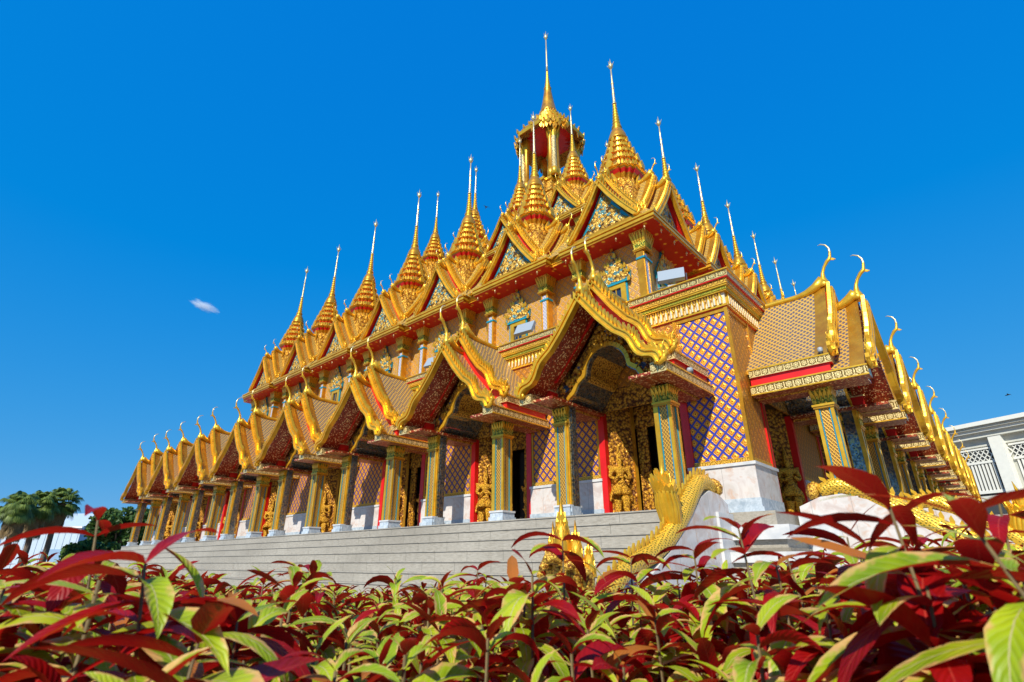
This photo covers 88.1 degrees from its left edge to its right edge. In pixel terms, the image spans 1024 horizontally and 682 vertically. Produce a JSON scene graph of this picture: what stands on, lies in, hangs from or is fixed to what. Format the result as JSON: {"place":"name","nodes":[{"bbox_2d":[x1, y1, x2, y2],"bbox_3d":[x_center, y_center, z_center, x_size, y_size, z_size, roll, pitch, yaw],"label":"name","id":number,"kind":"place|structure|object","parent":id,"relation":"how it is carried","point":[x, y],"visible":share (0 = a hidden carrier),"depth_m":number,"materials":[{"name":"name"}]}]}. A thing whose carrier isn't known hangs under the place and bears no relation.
{"place":"outdoors","nodes":[
{"label":"outdoors","id":0,"kind":"place"},
{"bbox_2d":[0,513,93,568],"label":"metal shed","id":1,"kind":"structure","parent":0,"point":[78,521],"depth_m":77.67,"materials":[{"name":"white metal"}]},
{"bbox_2d":[38,549,60,568],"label":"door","id":2,"kind":"structure","parent":1,"relation":"in","point":[51,551],"depth_m":76.75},
{"bbox_2d":[0,0,1023,542],"label":"sky","id":3,"kind":"structure","parent":0,"point":[173,173],"materials":[{"name":"blue"}]},
{"bbox_2d":[944,412,1023,515],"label":"hall building","id":4,"kind":"structure","parent":0,"point":[993,448],"depth_m":46.34,"materials":[{"name":"grey paint"}]},
{"label":"ground","id":5,"kind":"structure","parent":0,"visible":0},
{"bbox_2d":[0,490,38,547],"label":"fan palm","id":6,"kind":"object","parent":5,"relation":"on","point":[17,514],"visible":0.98,"depth_m":49.07,"materials":[{"name":"green plant"}]},
{"bbox_2d":[17,490,59,566],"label":"fan palm","id":7,"kind":"object","parent":5,"relation":"on","point":[43,513],"visible":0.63,"depth_m":52.43,"materials":[{"name":"green plant"}]},
{"bbox_2d":[39,487,83,561],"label":"fan palm","id":8,"kind":"object","parent":5,"relation":"on","point":[70,508],"visible":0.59,"depth_m":55.06,"materials":[{"name":"green plant"}]},
{"bbox_2d":[58,538,120,560],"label":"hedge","id":9,"kind":"object","parent":5,"relation":"on","point":[85,545],"visible":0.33,"depth_m":57.11,"materials":[{"name":"green plant"}]},
{"bbox_2d":[84,509,157,546],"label":"broadleaf tree","id":10,"kind":"object","parent":5,"relation":"on","point":[122,536],"visible":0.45,"depth_m":64.39,"materials":[{"name":"green plant"}]},
{"bbox_2d":[105,506,158,567],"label":"broadleaf tree","id":11,"kind":"object","parent":5,"relation":"on","point":[127,511],"visible":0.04,"depth_m":66.83,"materials":[{"name":"green plant"}]},
{"bbox_2d":[110,31,981,598],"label":"temple","id":12,"kind":"structure","parent":5,"relation":"on","point":[590,401],"depth_m":17.89,"materials":[{"name":"metal"}]},
{"bbox_2d":[163,503,177,539],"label":"doorway","id":13,"kind":"structure","parent":12,"relation":"in","point":[172,513],"depth_m":37.27,"materials":[{"name":"gold wood"}]},
{"bbox_2d":[195,497,209,540],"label":"doorway","id":14,"kind":"structure","parent":12,"relation":"in","point":[204,506],"depth_m":33.94,"materials":[{"name":"gold wood"}]},
{"bbox_2d":[217,489,245,539],"bbox_3d":[-15.440,9.070,30.774,2.800,5.040,1.440,-19,-30,38],"label":"doorway","id":15,"kind":"structure","parent":12,"relation":"in","point":[243,493],"depth_m":30.66,"materials":[{"name":"gold wood"}]},
{"bbox_2d":[260,479,290,536],"bbox_3d":[-11.574,7.721,27.569,2.800,5.040,1.440,-19,-30,38],"label":"doorway","id":16,"kind":"structure","parent":12,"relation":"in","point":[272,489],"depth_m":27.55,"materials":[{"name":"gold wood"}]},
{"bbox_2d":[319,467,341,532],"bbox_3d":[-7.708,6.372,24.364,2.800,5.040,1.440,-19,-30,38],"label":"doorway","id":17,"kind":"structure","parent":12,"relation":"in","point":[329,502],"depth_m":24.43,"materials":[{"name":"gold wood"}]},
{"bbox_2d":[378,452,425,526],"bbox_3d":[-3.841,5.023,21.159,2.800,5.040,1.440,-19,-30,38],"label":"doorway","id":18,"kind":"structure","parent":12,"relation":"in","point":[412,461],"depth_m":21.16,"materials":[{"name":"gold wood"}]},
{"bbox_2d":[423,356,435,370],"bbox_3d":[-3.160,0.895,21.122,0.840,0.620,0.331,-16,-28,33],"label":"floodlight","id":19,"kind":"object","parent":12,"relation":"on","point":[428,363],"visible":0.38,"depth_m":21.16,"materials":[{"name":"grey metal"}]},
{"bbox_2d":[470,366,531,521],"bbox_3d":[0.025,3.674,17.954,2.800,5.040,1.440,-19,-30,38],"label":"doorway","id":20,"kind":"structure","parent":12,"relation":"in","point":[481,451],"depth_m":17.90,"materials":[{"name":"gold wood"}]},
{"bbox_2d":[514,320,535,339],"bbox_3d":[0.446,-0.363,18.133,0.840,0.620,0.331,-16,-28,33],"label":"floodlight","id":21,"kind":"object","parent":12,"relation":"on","point":[525,328],"visible":0.83,"depth_m":18.07,"materials":[{"name":"grey metal"}]},
{"bbox_2d":[598,323,694,512],"bbox_3d":[3.891,2.325,14.749,2.800,5.040,1.440,-19,-30,38],"label":"doorway","id":22,"kind":"structure","parent":12,"relation":"in","point":[630,408],"depth_m":14.77,"materials":[{"name":"red paint"}]},
{"bbox_2d":[656,267,686,288],"bbox_3d":[4.461,-1.764,14.805,0.840,0.620,0.331,-9,-24,20],"label":"floodlight","id":23,"kind":"object","parent":12,"relation":"on","point":[671,275],"visible":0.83,"depth_m":14.75,"materials":[{"name":"grey metal"}]},
{"bbox_2d":[686,367,692,373],"bbox_3d":[4.203,0.716,12.525,0.171,0.180,0.180,-19,-30,38],"label":"security camera","id":24,"kind":"object","parent":12,"relation":"on","point":[689,369],"visible":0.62,"depth_m":12.47,"materials":[{"name":"grey plastic"}]},
{"bbox_2d":[745,326,809,511],"bbox_3d":[6.871,2.386,14.895,1.440,5.040,2.800,-19,-30,38],"label":"doorway","id":25,"kind":"structure","parent":12,"relation":"in","point":[782,437],"depth_m":14.94,"materials":[{"name":"gold wood"}]},
{"bbox_2d":[817,347,822,353],"bbox_3d":[7.294,0.249,12.507,0.122,0.216,0.122,-19,-30,38],"label":"security camera","id":26,"kind":"object","parent":12,"relation":"on","point":[820,350],"visible":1,"depth_m":12.47,"materials":[{"name":"grey plastic"}]},
{"bbox_2d":[816,436,833,494],"bbox_3d":[10.348,3.886,18.458,1.440,5.040,2.800,-19,-30,38],"label":"doorway","id":27,"kind":"structure","parent":12,"relation":"in","point":[824,462],"depth_m":18.72,"materials":[{"name":"brown wood"}]},
{"bbox_2d":[536,456,735,604],"bbox_3d":[2.555,3.549,9.294,0.870,3.171,6.357,-19,-30,38],"label":"naga statue","id":28,"kind":"object","parent":5,"relation":"on","point":[696,499],"visible":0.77,"depth_m":9.71,"materials":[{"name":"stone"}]},
{"bbox_2d":[798,473,1021,567],"bbox_3d":[8.990,3.811,9.909,6.357,3.164,0.870,-19,-30,38],"label":"naga statue","id":29,"kind":"object","parent":5,"relation":"on","point":[826,489],"visible":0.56,"depth_m":11.24,"materials":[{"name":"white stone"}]},
{"bbox_2d":[903,481,1023,544],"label":"naga statue","id":30,"kind":"object","parent":5,"relation":"on","point":[1016,523],"visible":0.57,"depth_m":12.23,"materials":[{"name":"gold metal"}]},
{"label":"planting soil","id":31,"kind":"structure","parent":0,"visible":0},
{"bbox_2d":[0,582,105,681],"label":"leafy shrub","id":32,"kind":"object","parent":31,"relation":"on","point":[20,610],"visible":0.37,"depth_m":0.55,"materials":[{"name":"red plant"}]},
{"bbox_2d":[0,504,155,681],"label":"leafy shrub","id":33,"kind":"object","parent":31,"relation":"on","point":[115,584],"visible":0.63,"depth_m":0.55,"materials":[{"name":"red plant"}]},
{"bbox_2d":[0,527,312,681],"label":"leafy shrub","id":34,"kind":"object","parent":31,"relation":"on","point":[206,625],"visible":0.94,"depth_m":0.44,"materials":[{"name":"red plant"}]},
{"bbox_2d":[30,645,323,681],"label":"leafy shrub","id":35,"kind":"object","parent":31,"relation":"on","point":[269,670],"visible":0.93,"depth_m":0.36,"materials":[{"name":"red plant"}]},
{"bbox_2d":[264,560,353,634],"bbox_3d":[-0.517,0.960,1.131,0.190,0.908,0.215,-15,-27,32],"label":"leafy shrub","id":36,"kind":"object","parent":31,"relation":"on","point":[317,596],"visible":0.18,"depth_m":1.28,"materials":[{"name":"red plant"}]},
{"bbox_2d":[411,560,503,681],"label":"leafy shrub","id":37,"kind":"object","parent":31,"relation":"on","point":[474,593],"visible":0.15,"depth_m":1.20,"materials":[{"name":"red plant"}]},
{"bbox_2d":[0,524,1023,681],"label":"hedge planting","id":38,"kind":"object","parent":31,"relation":"on","point":[374,639],"visible":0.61,"depth_m":0.69,"materials":[{"name":"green plant"}]},
{"bbox_2d":[460,531,616,681],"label":"leafy shrub","id":39,"kind":"object","parent":31,"relation":"on","point":[576,560],"visible":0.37,"depth_m":0.87,"materials":[{"name":"red plant"}]},
{"bbox_2d":[584,550,721,680],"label":"leafy shrub","id":40,"kind":"object","parent":31,"relation":"on","point":[616,600],"visible":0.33,"depth_m":0.96,"materials":[{"name":"red plant"}]},
{"bbox_2d":[611,538,754,681],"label":"leafy shrub","id":41,"kind":"object","parent":31,"relation":"on","point":[688,591],"visible":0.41,"depth_m":0.84,"materials":[{"name":"red plant"}]},
{"bbox_2d":[675,514,846,681],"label":"leafy shrub","id":42,"kind":"object","parent":31,"relation":"on","point":[751,532],"visible":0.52,"depth_m":0.71,"materials":[{"name":"red plant"}]},
{"bbox_2d":[755,590,988,680],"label":"leafy shrub","id":43,"kind":"object","parent":31,"relation":"on","point":[801,658],"visible":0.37,"depth_m":0.50,"materials":[{"name":"red plant"}]},
{"bbox_2d":[783,502,962,650],"bbox_3d":[0.518,0.692,0.598,0.230,0.990,0.318,-10,-25,23],"label":"leafy shrub","id":44,"kind":"object","parent":31,"relation":"on","point":[820,567],"visible":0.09,"depth_m":0.76,"materials":[{"name":"red plant"}]},
{"bbox_2d":[775,465,1023,681],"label":"leafy shrub","id":45,"kind":"object","parent":31,"relation":"on","point":[845,656],"visible":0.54,"depth_m":0.44,"materials":[{"name":"red plant"}]},
{"bbox_2d":[789,488,1023,681],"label":"leafy shrub","id":46,"kind":"object","parent":31,"relation":"on","point":[1002,642],"visible":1,"depth_m":0.38,"materials":[{"name":"red plant"}]},
{"bbox_2d":[891,492,1023,638],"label":"leafy shrub","id":47,"kind":"object","parent":31,"relation":"on","point":[998,526],"visible":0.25,"depth_m":0.54,"materials":[{"name":"red plant"}]}
]}

